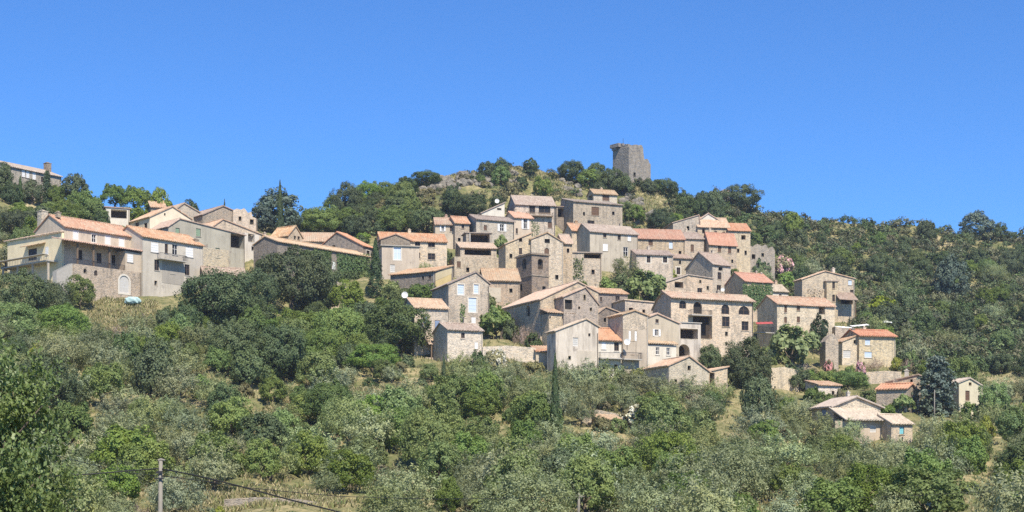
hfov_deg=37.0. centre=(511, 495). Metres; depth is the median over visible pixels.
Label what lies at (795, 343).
fig tree
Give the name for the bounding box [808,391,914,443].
pale house
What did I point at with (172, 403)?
olive tree
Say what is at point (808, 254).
shrub
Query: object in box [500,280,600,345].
church
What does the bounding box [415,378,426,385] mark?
dark shrub
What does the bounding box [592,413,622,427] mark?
stone hut
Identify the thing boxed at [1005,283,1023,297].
oak tree
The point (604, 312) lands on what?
stone house
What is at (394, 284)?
fig tree
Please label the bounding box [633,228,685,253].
long house
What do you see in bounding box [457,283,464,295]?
window
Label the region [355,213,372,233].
oak tree
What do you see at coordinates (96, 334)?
olive tree
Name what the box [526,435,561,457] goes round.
olive tree
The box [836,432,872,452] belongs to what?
olive tree
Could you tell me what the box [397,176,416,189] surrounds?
oak tree
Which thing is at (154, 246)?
window
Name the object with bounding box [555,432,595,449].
broadleaf tree
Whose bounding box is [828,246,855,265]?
broadleaf tree
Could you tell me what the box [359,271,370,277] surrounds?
green shrub
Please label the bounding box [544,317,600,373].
stained house
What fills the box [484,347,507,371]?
flowering shrub
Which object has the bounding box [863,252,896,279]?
oak tree
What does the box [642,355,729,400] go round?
house
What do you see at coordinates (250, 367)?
oak tree
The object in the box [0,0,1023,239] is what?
sky
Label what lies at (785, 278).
green shrub
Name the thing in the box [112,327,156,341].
olive tree
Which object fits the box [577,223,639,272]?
rendered house
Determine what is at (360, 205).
oak tree
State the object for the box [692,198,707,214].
oak tree
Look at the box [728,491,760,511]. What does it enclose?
broadleaf tree
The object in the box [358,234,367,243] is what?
dark shrub
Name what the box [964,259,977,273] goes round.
broadleaf tree
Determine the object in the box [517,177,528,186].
dark shrub
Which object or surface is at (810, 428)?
olive tree
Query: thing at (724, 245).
stone house
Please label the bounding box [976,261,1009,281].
olive tree
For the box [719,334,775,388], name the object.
oak tree
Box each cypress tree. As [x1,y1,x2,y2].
[16,176,24,202]
[276,181,284,228]
[366,238,383,298]
[441,354,445,382]
[549,352,561,435]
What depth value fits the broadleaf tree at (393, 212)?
341.54 m
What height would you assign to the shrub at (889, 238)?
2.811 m
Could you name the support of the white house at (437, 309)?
on the hillside
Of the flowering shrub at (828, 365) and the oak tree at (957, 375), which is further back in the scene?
the flowering shrub at (828, 365)
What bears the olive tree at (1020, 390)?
on the hillside
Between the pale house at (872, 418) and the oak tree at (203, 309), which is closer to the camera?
the pale house at (872, 418)
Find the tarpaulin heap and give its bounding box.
[124,297,140,303]
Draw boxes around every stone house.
[151,218,246,267]
[173,202,201,221]
[194,205,232,222]
[202,218,263,261]
[271,225,303,240]
[322,231,372,270]
[376,229,447,278]
[429,271,490,326]
[432,317,484,361]
[467,214,515,243]
[479,268,520,308]
[497,231,573,287]
[505,208,539,238]
[507,194,555,236]
[560,198,623,227]
[562,220,580,251]
[591,287,628,308]
[598,306,619,326]
[605,309,649,372]
[611,299,653,313]
[631,246,674,279]
[647,274,713,300]
[651,302,656,312]
[654,290,755,357]
[663,212,751,271]
[673,254,692,276]
[683,228,704,257]
[684,249,731,293]
[704,228,737,272]
[753,295,836,348]
[792,267,857,322]
[838,326,897,366]
[874,369,921,412]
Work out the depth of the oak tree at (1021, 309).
354.24 m
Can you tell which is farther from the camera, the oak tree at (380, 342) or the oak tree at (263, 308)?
the oak tree at (263, 308)
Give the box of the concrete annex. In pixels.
[679,322,701,360]
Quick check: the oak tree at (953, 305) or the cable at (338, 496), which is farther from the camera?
the oak tree at (953, 305)
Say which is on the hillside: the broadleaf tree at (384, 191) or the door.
the broadleaf tree at (384, 191)
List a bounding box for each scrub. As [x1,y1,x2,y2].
[0,161,670,270]
[663,185,1023,373]
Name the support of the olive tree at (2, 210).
on the hillside
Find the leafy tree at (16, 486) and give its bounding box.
[0,311,91,511]
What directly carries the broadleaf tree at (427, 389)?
on the hillside
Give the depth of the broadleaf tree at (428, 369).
230.67 m
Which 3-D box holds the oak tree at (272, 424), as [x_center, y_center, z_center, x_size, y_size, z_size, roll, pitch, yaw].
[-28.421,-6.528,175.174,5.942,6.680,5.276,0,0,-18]
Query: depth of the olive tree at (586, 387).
220.30 m
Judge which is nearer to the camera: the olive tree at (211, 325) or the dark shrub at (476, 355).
the dark shrub at (476, 355)
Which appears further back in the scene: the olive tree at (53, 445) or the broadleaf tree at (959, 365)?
the broadleaf tree at (959, 365)
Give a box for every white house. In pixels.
[401,297,449,359]
[477,202,505,216]
[598,327,622,379]
[772,280,789,295]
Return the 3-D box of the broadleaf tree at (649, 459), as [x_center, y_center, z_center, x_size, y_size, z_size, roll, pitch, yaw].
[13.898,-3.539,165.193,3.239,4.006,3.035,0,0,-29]
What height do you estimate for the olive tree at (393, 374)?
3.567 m
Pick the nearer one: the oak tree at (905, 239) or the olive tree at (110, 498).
the olive tree at (110, 498)
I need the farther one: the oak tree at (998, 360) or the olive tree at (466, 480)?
the oak tree at (998, 360)
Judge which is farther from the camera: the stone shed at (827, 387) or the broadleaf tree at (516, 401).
the stone shed at (827, 387)
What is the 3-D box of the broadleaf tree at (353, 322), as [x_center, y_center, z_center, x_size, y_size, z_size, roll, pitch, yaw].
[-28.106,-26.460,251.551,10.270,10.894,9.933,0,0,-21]
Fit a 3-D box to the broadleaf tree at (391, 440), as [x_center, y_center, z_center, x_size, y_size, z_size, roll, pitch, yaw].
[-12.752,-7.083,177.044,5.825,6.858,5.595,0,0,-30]
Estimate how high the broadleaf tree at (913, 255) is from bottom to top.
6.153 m
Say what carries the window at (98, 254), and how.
in the cream house at (101, 256)
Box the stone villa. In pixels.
[0,161,62,199]
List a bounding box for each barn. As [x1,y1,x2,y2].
[388,265,453,297]
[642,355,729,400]
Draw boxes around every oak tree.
[0,161,13,194]
[0,181,20,203]
[0,208,30,236]
[0,267,53,315]
[4,334,29,350]
[7,340,29,363]
[12,349,86,408]
[17,210,34,221]
[20,179,42,204]
[32,205,54,220]
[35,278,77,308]
[59,172,90,195]
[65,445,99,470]
[91,209,110,222]
[106,331,143,367]
[128,348,179,396]
[137,334,174,360]
[155,308,170,331]
[157,305,175,317]
[171,299,203,334]
[173,265,264,326]
[184,198,199,210]
[189,290,222,316]
[198,338,213,349]
[204,315,268,372]
[206,381,244,418]
[224,298,277,321]
[227,345,271,387]
[236,410,289,452]
[237,266,280,310]
[250,323,308,379]
[250,338,290,367]
[254,244,331,312]
[254,253,286,277]
[281,209,304,231]
[283,347,298,375]
[293,249,340,308]
[300,303,320,313]
[308,271,334,306]
[328,180,362,212]
[335,341,362,367]
[340,214,359,235]
[345,203,356,209]
[354,301,376,313]
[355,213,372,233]
[356,203,365,208]
[357,299,433,354]
[362,205,378,222]
[364,198,378,206]
[365,191,380,201]
[373,338,388,354]
[374,219,387,232]
[383,197,408,211]
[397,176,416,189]
[402,177,418,197]
[406,204,444,232]
[410,169,442,185]
[441,189,464,215]
[450,193,488,216]
[475,161,495,175]
[490,194,503,205]
[494,157,510,173]
[534,447,575,493]
[557,159,583,181]
[585,162,605,181]
[590,181,608,189]
[596,167,628,191]
[612,175,635,195]
[639,179,656,193]
[646,207,676,228]
[654,177,678,197]
[674,192,694,208]
[678,208,693,218]
[685,407,701,416]
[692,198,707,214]
[695,191,708,206]
[697,344,721,368]
[699,389,725,415]
[706,188,725,209]
[709,204,724,217]
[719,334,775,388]
[720,183,764,209]
[739,374,781,418]
[756,225,779,241]
[769,220,785,241]
[775,244,787,256]
[788,367,812,390]
[789,228,808,246]
[792,266,807,279]
[816,234,826,242]
[824,254,848,274]
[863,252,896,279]
[872,300,901,330]
[883,240,895,251]
[887,305,911,331]
[891,273,911,286]
[893,287,919,312]
[894,263,906,274]
[896,236,910,246]
[897,243,911,255]
[911,308,935,331]
[912,258,933,277]
[913,220,936,239]
[922,327,934,338]
[931,251,948,266]
[944,303,957,312]
[946,305,975,333]
[949,372,963,378]
[964,247,987,268]
[987,222,1011,241]
[989,352,1014,374]
[991,437,1023,484]
[996,248,1023,275]
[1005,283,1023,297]
[1005,305,1018,319]
[1013,354,1023,376]
[1016,245,1023,253]
[1016,296,1023,321]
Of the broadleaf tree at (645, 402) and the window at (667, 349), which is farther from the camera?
the window at (667, 349)
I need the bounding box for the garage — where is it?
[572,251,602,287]
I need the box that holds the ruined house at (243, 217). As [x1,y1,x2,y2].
[232,208,256,230]
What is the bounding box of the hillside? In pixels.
[0,165,1023,511]
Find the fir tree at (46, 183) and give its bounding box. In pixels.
[40,170,52,203]
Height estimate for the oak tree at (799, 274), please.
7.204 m
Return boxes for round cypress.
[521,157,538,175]
[809,312,828,354]
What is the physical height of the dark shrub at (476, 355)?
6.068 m
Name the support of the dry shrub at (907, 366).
on the hillside
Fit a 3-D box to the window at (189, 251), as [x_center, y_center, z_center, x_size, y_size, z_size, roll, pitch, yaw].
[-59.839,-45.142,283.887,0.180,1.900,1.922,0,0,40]
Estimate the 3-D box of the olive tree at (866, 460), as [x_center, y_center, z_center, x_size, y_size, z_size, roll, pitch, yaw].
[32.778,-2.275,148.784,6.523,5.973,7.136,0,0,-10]
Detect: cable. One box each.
[30,448,155,475]
[46,468,158,476]
[161,475,564,498]
[162,468,339,511]
[604,490,1012,499]
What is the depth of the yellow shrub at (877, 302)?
347.04 m
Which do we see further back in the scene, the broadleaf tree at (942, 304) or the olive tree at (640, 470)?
the broadleaf tree at (942, 304)
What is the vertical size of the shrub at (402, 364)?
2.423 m
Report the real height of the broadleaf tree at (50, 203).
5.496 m
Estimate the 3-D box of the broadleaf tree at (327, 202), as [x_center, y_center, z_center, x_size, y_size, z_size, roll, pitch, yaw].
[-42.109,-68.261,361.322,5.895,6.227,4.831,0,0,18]
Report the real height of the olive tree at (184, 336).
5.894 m
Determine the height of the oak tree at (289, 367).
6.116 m
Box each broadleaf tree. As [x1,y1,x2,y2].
[0,301,41,338]
[7,202,27,212]
[8,225,34,241]
[21,215,36,229]
[34,302,92,334]
[37,201,55,208]
[44,185,64,202]
[47,198,84,218]
[47,400,100,445]
[61,326,82,335]
[65,330,87,352]
[66,190,83,203]
[66,273,96,308]
[75,188,101,219]
[77,201,108,219]
[77,361,125,403]
[84,424,157,470]
[92,464,140,500]
[97,182,129,206]
[117,331,137,347]
[119,184,150,207]
[120,438,175,487]
[126,206,147,220]
[127,399,153,414]
[137,333,173,355]
[145,186,172,209]
[153,321,181,344]
[168,312,194,341]
[180,341,200,358]
[185,429,247,478]
[195,316,211,329]
[202,345,231,373]
[205,396,254,438]
[238,304,267,331]
[242,437,281,477]
[256,318,280,333]
[257,366,277,384]
[258,377,288,402]
[263,407,302,447]
[275,306,319,330]
[275,316,308,331]
[286,319,312,348]
[287,390,327,423]
[287,429,333,478]
[289,384,305,401]
[292,344,322,374]
[293,421,323,438]
[295,350,340,385]
[300,206,340,231]
[302,378,356,423]
[303,323,346,359]
[310,303,371,344]
[311,300,326,312]
[319,396,347,439]
[322,194,345,210]
[325,204,340,212]
[326,448,376,490]
[327,278,365,307]
[335,308,363,340]
[336,208,364,227]
[340,206,351,214]
[340,433,389,465]
[341,343,401,372]
[342,394,386,433]
[347,332,369,355]
[349,302,357,310]
[355,180,380,198]
[356,311,367,321]
[369,180,391,191]
[372,296,388,309]
[372,358,395,381]
[374,384,424,426]
[376,203,410,231]
[378,405,426,451]
[380,185,392,196]
[381,285,409,300]
[381,299,404,311]
[385,181,418,203]
[397,398,466,461]
[403,197,421,217]
[407,282,435,297]
[416,439,462,485]
[419,363,438,381]
[422,383,437,409]
[428,373,472,416]
[431,476,462,511]
[432,441,465,481]
[451,431,492,466]
[462,389,502,420]
[464,415,499,447]
[465,368,508,408]
[473,358,492,374]
[474,173,485,181]
[482,450,547,509]
[486,435,539,466]
[490,166,510,185]
[504,419,543,449]
[508,390,542,420]
[510,392,556,434]
[532,403,563,430]
[533,175,553,195]
[551,451,617,511]
[553,437,604,477]
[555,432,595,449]
[575,168,600,189]
[593,444,641,486]
[599,383,619,403]
[618,201,632,221]
[623,203,645,221]
[630,429,702,487]
[633,391,672,425]
[635,446,652,467]
[643,391,659,400]
[643,397,693,432]
[646,430,674,453]
[650,451,686,489]
[661,470,709,504]
[666,212,683,220]
[677,409,717,444]
[692,430,709,448]
[703,436,783,496]
[720,499,757,511]
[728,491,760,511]
[747,419,779,445]
[750,232,762,243]
[769,462,800,494]
[777,396,797,417]
[781,211,803,232]
[790,253,806,265]
[795,465,819,488]
[796,434,835,466]
[797,476,865,511]
[810,370,835,381]
[811,391,835,404]
[821,432,862,467]
[824,370,873,390]
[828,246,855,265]
[832,460,916,511]
[850,242,860,252]
[857,311,874,326]
[872,231,886,243]
[881,325,896,342]
[884,463,968,511]
[899,318,916,330]
[899,446,954,504]
[905,248,925,263]
[918,360,928,374]
[934,300,949,313]
[937,419,990,459]
[946,355,979,379]
[953,435,989,474]
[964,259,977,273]
[970,429,992,455]
[974,258,999,276]
[974,313,990,326]
[975,287,996,305]
[978,380,1011,421]
[987,329,1016,348]
[991,457,1023,492]
[994,283,1010,300]
[994,411,1023,441]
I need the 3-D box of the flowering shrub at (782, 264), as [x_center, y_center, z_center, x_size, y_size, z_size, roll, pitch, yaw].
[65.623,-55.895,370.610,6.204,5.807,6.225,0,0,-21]
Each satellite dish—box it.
[402,292,407,297]
[624,339,629,344]
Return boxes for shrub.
[109,322,128,334]
[129,503,147,511]
[157,508,185,511]
[166,476,186,489]
[190,373,214,398]
[214,506,224,511]
[236,381,254,397]
[356,232,370,241]
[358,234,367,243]
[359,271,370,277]
[362,377,377,386]
[374,202,386,212]
[375,464,400,485]
[395,361,407,371]
[402,354,414,367]
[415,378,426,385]
[418,188,427,196]
[419,196,432,205]
[425,193,435,199]
[428,187,435,193]
[433,474,454,489]
[444,185,457,191]
[447,250,452,262]
[458,173,471,179]
[467,349,485,374]
[468,492,491,511]
[480,180,490,188]
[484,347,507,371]
[498,190,508,200]
[499,183,518,194]
[501,408,511,422]
[502,317,519,341]
[513,326,531,343]
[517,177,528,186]
[523,332,542,346]
[525,361,544,373]
[547,171,558,177]
[592,414,611,431]
[594,401,610,411]
[599,276,617,287]
[610,417,627,432]
[612,272,628,290]
[620,403,644,425]
[624,185,637,193]
[631,366,643,378]
[632,178,641,186]
[634,430,648,440]
[656,183,664,192]
[734,211,748,222]
[752,258,771,272]
[763,237,775,248]
[769,357,776,365]
[773,271,793,287]
[775,253,794,274]
[788,249,800,256]
[791,241,804,251]
[802,386,818,401]
[804,369,815,377]
[806,251,816,257]
[824,359,833,370]
[834,388,845,396]
[845,365,854,371]
[855,360,865,372]
[856,264,863,270]
[860,389,875,400]
[865,357,883,370]
[866,295,895,307]
[881,403,895,413]
[886,234,893,241]
[889,357,903,369]
[898,358,914,371]
[903,349,918,364]
[959,480,981,495]
[960,401,982,420]
[978,415,995,437]
[1002,405,1019,417]
[1006,488,1023,506]
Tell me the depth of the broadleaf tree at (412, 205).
349.82 m
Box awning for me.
[755,322,772,337]
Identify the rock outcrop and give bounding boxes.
[426,175,468,189]
[455,171,494,187]
[498,169,518,182]
[558,178,582,196]
[618,193,643,204]
[635,209,657,228]
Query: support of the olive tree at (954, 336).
on the hillside
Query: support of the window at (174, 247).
in the grey house at (171, 262)
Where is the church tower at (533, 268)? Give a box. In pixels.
[515,252,550,298]
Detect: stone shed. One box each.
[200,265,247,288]
[804,380,842,400]
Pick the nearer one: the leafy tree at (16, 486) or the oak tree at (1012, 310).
the leafy tree at (16, 486)
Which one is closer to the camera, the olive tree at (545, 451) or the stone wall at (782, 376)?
the olive tree at (545, 451)
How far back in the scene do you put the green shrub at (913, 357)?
293.01 m
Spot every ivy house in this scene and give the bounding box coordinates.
[252,235,370,281]
[724,270,773,321]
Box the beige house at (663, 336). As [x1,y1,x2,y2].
[648,312,681,365]
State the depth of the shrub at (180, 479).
143.32 m
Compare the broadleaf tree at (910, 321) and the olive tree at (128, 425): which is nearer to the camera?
the olive tree at (128, 425)
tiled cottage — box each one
[148,197,166,212]
[432,214,453,248]
[449,216,470,248]
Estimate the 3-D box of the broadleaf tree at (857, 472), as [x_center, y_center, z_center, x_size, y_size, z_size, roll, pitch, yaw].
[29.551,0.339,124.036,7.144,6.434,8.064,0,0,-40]
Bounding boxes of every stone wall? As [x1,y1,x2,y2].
[224,497,316,506]
[482,346,535,362]
[577,410,618,426]
[768,367,798,391]
[820,333,837,370]
[832,326,848,339]
[863,371,900,383]
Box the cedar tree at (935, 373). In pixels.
[911,355,961,417]
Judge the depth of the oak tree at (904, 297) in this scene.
347.78 m
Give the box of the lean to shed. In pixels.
[530,345,546,364]
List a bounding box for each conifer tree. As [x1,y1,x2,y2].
[251,202,274,228]
[253,185,303,228]
[931,252,972,296]
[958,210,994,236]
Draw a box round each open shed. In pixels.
[103,206,130,226]
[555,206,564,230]
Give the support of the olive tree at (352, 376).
on the hillside
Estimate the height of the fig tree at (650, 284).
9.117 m
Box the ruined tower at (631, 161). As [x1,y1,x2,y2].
[610,143,650,184]
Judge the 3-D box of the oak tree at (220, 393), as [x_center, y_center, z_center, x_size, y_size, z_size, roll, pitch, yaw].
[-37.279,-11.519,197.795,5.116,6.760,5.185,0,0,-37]
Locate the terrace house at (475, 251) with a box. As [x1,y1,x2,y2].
[449,232,498,277]
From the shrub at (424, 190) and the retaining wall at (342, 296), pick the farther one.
the shrub at (424, 190)
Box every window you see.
[29,248,36,260]
[45,246,48,255]
[72,230,78,240]
[78,250,82,260]
[91,233,96,242]
[96,253,100,263]
[104,234,110,244]
[111,255,114,265]
[118,237,124,246]
[127,254,132,262]
[151,242,157,252]
[154,260,158,270]
[172,244,177,255]
[185,264,188,275]
[186,247,192,257]
[196,228,200,236]
[390,265,394,271]
[393,246,401,260]
[428,242,434,247]
[428,253,434,259]
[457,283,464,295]
[468,297,476,312]
[471,317,475,322]
[473,283,479,294]
[499,224,504,231]
[523,219,526,228]
[529,205,535,213]
[539,206,549,213]
[573,338,577,345]
[591,207,598,215]
[601,342,606,349]
[602,195,609,201]
[603,244,607,251]
[614,342,619,351]
[623,247,627,256]
[646,255,650,263]
[662,256,667,263]
[666,348,670,355]
[676,266,680,274]
[679,301,685,308]
[721,305,728,313]
[722,316,728,326]
[739,306,748,314]
[741,321,747,330]
[843,350,849,357]
[865,340,870,345]
[865,352,871,357]
[870,425,875,431]
[899,426,903,434]
[965,391,969,401]
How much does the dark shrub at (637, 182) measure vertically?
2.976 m
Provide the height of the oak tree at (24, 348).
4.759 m
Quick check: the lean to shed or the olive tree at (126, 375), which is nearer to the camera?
the olive tree at (126, 375)
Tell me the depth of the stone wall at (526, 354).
248.64 m
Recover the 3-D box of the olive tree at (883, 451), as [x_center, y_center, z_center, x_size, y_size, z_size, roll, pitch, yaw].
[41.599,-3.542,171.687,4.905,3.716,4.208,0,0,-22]
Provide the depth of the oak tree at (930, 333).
323.19 m
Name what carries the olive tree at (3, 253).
on the hillside
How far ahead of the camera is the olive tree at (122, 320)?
248.91 m
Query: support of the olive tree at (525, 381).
on the hillside
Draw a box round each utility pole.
[155,458,164,511]
[576,493,584,511]
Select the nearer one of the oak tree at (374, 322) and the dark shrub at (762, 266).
the oak tree at (374, 322)
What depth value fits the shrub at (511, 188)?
373.70 m
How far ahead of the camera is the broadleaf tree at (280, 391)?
208.78 m
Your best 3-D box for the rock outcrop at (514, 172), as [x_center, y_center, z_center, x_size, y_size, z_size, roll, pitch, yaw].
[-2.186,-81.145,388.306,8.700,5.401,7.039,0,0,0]
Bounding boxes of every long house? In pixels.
[301,232,333,244]
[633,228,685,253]
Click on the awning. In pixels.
(758, 323)
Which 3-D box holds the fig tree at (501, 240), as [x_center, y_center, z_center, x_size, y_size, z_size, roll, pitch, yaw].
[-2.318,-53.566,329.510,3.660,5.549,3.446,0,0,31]
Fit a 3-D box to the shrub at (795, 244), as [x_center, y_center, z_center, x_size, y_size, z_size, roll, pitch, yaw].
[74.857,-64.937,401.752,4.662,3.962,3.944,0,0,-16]
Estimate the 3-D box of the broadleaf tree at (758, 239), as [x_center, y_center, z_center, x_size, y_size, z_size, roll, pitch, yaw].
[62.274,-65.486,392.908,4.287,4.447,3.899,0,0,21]
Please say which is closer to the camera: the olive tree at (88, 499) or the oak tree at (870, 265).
the olive tree at (88, 499)
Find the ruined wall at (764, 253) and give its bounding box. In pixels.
[750,244,774,279]
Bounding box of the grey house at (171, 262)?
[123,225,204,296]
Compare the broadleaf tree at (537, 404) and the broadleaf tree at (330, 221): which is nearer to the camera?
the broadleaf tree at (537, 404)
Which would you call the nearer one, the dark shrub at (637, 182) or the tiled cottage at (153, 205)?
the tiled cottage at (153, 205)
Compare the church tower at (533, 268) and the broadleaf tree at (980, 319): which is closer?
the church tower at (533, 268)
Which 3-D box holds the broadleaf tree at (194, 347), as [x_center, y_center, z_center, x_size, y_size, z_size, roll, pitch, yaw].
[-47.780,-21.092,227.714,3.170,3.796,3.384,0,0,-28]
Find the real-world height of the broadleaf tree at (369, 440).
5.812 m
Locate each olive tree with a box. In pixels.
[0,206,8,213]
[0,228,10,242]
[0,240,6,270]
[0,313,18,337]
[0,350,30,369]
[0,356,37,386]
[7,328,45,345]
[21,400,75,430]
[27,429,69,468]
[29,329,92,365]
[31,322,70,344]
[31,454,111,511]
[50,455,99,475]
[50,455,105,491]
[56,362,79,377]
[56,369,101,402]
[59,432,104,461]
[66,460,93,473]
[73,321,119,352]
[73,343,108,367]
[76,482,143,511]
[79,336,132,365]
[85,410,141,442]
[92,393,131,415]
[94,406,128,431]
[98,456,153,495]
[98,495,140,511]
[103,355,139,391]
[107,384,144,414]
[109,410,153,435]
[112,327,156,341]
[116,311,139,326]
[122,319,155,339]
[126,393,173,428]
[127,312,156,333]
[141,421,180,455]
[142,473,197,511]
[144,475,188,511]
[147,469,213,510]
[151,361,205,400]
[152,394,185,418]
[155,399,182,420]
[156,423,194,440]
[157,401,211,434]
[162,344,208,375]
[162,395,185,406]
[163,424,213,462]
[163,460,200,484]
[169,338,183,351]
[171,321,208,349]
[172,356,192,369]
[178,399,199,415]
[185,438,242,490]
[194,373,240,402]
[195,333,211,345]
[197,343,209,358]
[201,320,225,340]
[204,369,230,386]
[227,431,250,453]
[245,437,302,480]
[269,402,301,423]
[274,380,296,396]
[277,421,341,466]
[306,468,345,492]
[309,367,355,397]
[314,390,383,445]
[314,437,388,488]
[330,364,360,380]
[341,407,400,444]
[350,386,383,406]
[352,477,422,511]
[362,462,430,506]
[369,485,444,511]
[374,463,448,506]
[381,365,403,381]
[391,374,431,407]
[419,262,433,267]
[439,357,475,378]
[442,352,472,370]
[445,471,485,510]
[446,450,486,485]
[455,472,482,492]
[456,483,481,510]
[457,363,484,379]
[462,459,582,511]
[463,440,546,498]
[467,354,493,368]
[470,421,503,448]
[483,440,507,459]
[486,364,509,376]
[491,365,520,391]
[494,381,540,408]
[499,359,529,378]
[503,357,525,371]
[511,375,540,393]
[521,367,552,384]
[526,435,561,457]
[527,374,551,393]
[533,416,577,446]
[537,436,610,475]
[538,387,570,417]
[538,435,565,458]
[544,358,583,382]
[545,454,625,511]
[546,390,569,402]
[547,383,584,407]
[548,376,587,398]
[560,368,599,389]
[567,398,598,425]
[571,357,609,380]
[575,375,614,406]
[578,386,606,408]
[581,427,622,454]
[587,358,632,385]
[595,376,616,388]
[603,381,640,410]
[606,471,686,511]
[609,254,644,282]
[611,381,637,397]
[614,363,655,390]
[614,475,683,511]
[619,418,681,448]
[619,461,658,487]
[622,393,641,410]
[625,417,645,436]
[640,373,677,393]
[651,443,714,493]
[655,463,738,511]
[659,385,687,407]
[666,473,758,511]
[670,374,707,400]
[681,421,732,459]
[684,391,725,416]
[684,437,780,500]
[697,376,739,400]
[707,427,775,456]
[727,401,787,436]
[728,434,771,460]
[747,429,819,467]
[752,265,776,280]
[760,492,814,511]
[764,406,806,436]
[770,468,830,505]
[776,393,797,406]
[777,396,818,419]
[777,439,804,468]
[784,420,809,440]
[797,411,835,436]
[800,258,822,273]
[801,441,840,473]
[812,423,853,440]
[817,442,883,481]
[821,460,865,485]
[831,417,865,439]
[835,447,860,469]
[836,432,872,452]
[850,438,907,483]
[854,286,865,295]
[865,312,891,328]
[866,483,922,511]
[867,444,895,456]
[870,449,899,465]
[871,457,902,484]
[882,435,907,452]
[883,278,908,293]
[896,323,918,338]
[897,338,932,358]
[899,431,953,458]
[901,433,977,481]
[912,412,954,436]
[916,429,934,444]
[925,414,971,448]
[936,327,966,341]
[948,409,979,429]
[967,461,1023,511]
[974,376,987,385]
[975,400,1007,427]
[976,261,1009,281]
[979,301,1007,318]
[985,443,1012,471]
[987,381,1013,398]
[987,428,1023,476]
[995,375,1018,398]
[995,398,1023,410]
[1000,431,1023,447]
[1004,466,1023,491]
[1008,372,1023,400]
[1010,273,1023,287]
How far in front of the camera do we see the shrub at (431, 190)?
370.91 m
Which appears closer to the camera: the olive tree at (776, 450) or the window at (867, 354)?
the olive tree at (776, 450)
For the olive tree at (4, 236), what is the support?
on the hillside
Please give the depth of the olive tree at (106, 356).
215.76 m
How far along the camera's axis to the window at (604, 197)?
383.53 m
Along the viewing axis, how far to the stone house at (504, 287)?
286.68 m
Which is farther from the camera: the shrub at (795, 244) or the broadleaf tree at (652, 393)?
the shrub at (795, 244)
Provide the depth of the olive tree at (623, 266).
321.91 m
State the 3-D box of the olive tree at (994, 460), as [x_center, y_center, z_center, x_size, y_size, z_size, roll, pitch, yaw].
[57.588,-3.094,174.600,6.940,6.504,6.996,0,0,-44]
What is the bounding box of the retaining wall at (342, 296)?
[331,282,345,308]
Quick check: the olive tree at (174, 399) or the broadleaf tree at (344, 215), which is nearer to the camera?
the olive tree at (174, 399)
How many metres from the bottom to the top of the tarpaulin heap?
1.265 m
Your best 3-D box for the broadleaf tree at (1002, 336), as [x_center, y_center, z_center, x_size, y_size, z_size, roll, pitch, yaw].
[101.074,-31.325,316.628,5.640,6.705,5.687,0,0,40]
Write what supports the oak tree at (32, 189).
on the hillside
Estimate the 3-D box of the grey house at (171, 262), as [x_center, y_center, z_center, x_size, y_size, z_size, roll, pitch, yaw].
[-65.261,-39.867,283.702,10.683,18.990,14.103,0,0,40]
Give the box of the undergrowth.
[3,299,1023,511]
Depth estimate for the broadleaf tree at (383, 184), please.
367.01 m
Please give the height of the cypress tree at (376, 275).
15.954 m
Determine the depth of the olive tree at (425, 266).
308.86 m
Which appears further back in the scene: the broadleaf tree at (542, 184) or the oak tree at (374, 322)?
the broadleaf tree at (542, 184)
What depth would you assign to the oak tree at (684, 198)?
405.55 m
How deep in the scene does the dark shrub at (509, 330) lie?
262.75 m
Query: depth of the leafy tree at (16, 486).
39.78 m
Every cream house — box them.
[0,210,142,301]
[128,205,192,228]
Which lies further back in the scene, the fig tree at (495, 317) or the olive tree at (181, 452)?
the fig tree at (495, 317)
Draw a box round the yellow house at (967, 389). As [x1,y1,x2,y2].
[933,377,984,417]
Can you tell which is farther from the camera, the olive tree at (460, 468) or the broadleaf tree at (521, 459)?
the olive tree at (460, 468)
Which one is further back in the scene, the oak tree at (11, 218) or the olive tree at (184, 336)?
the oak tree at (11, 218)
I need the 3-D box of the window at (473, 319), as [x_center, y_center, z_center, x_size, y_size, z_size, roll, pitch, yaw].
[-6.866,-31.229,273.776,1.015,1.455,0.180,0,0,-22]
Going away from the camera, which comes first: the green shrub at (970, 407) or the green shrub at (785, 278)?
the green shrub at (970, 407)
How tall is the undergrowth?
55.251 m
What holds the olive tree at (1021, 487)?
on the hillside
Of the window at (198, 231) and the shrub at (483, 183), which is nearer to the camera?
the window at (198, 231)
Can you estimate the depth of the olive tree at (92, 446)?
159.28 m
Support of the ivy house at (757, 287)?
on the hillside
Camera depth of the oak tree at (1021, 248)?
431.68 m
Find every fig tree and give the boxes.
[381,279,400,296]
[478,305,515,338]
[489,293,497,305]
[494,234,507,250]
[625,269,666,300]
[767,324,821,365]
[892,393,915,411]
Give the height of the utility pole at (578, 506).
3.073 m
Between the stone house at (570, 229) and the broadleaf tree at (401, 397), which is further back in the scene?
the stone house at (570, 229)
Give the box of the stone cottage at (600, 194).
[586,187,617,202]
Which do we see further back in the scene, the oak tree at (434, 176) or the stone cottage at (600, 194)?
the stone cottage at (600, 194)
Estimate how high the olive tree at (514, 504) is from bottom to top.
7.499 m
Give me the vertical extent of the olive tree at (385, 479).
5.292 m
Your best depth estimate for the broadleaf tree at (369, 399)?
186.19 m
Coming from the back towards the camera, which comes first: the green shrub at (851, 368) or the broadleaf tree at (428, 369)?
the green shrub at (851, 368)
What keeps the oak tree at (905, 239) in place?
on the hillside
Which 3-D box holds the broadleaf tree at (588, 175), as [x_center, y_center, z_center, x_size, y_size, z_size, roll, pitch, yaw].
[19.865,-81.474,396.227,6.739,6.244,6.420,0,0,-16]
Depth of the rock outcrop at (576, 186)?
393.30 m
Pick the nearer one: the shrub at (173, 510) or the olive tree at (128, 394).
the shrub at (173, 510)
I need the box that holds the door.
[118,274,130,294]
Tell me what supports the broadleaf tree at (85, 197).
on the hillside
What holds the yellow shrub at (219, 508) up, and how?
on the hillside

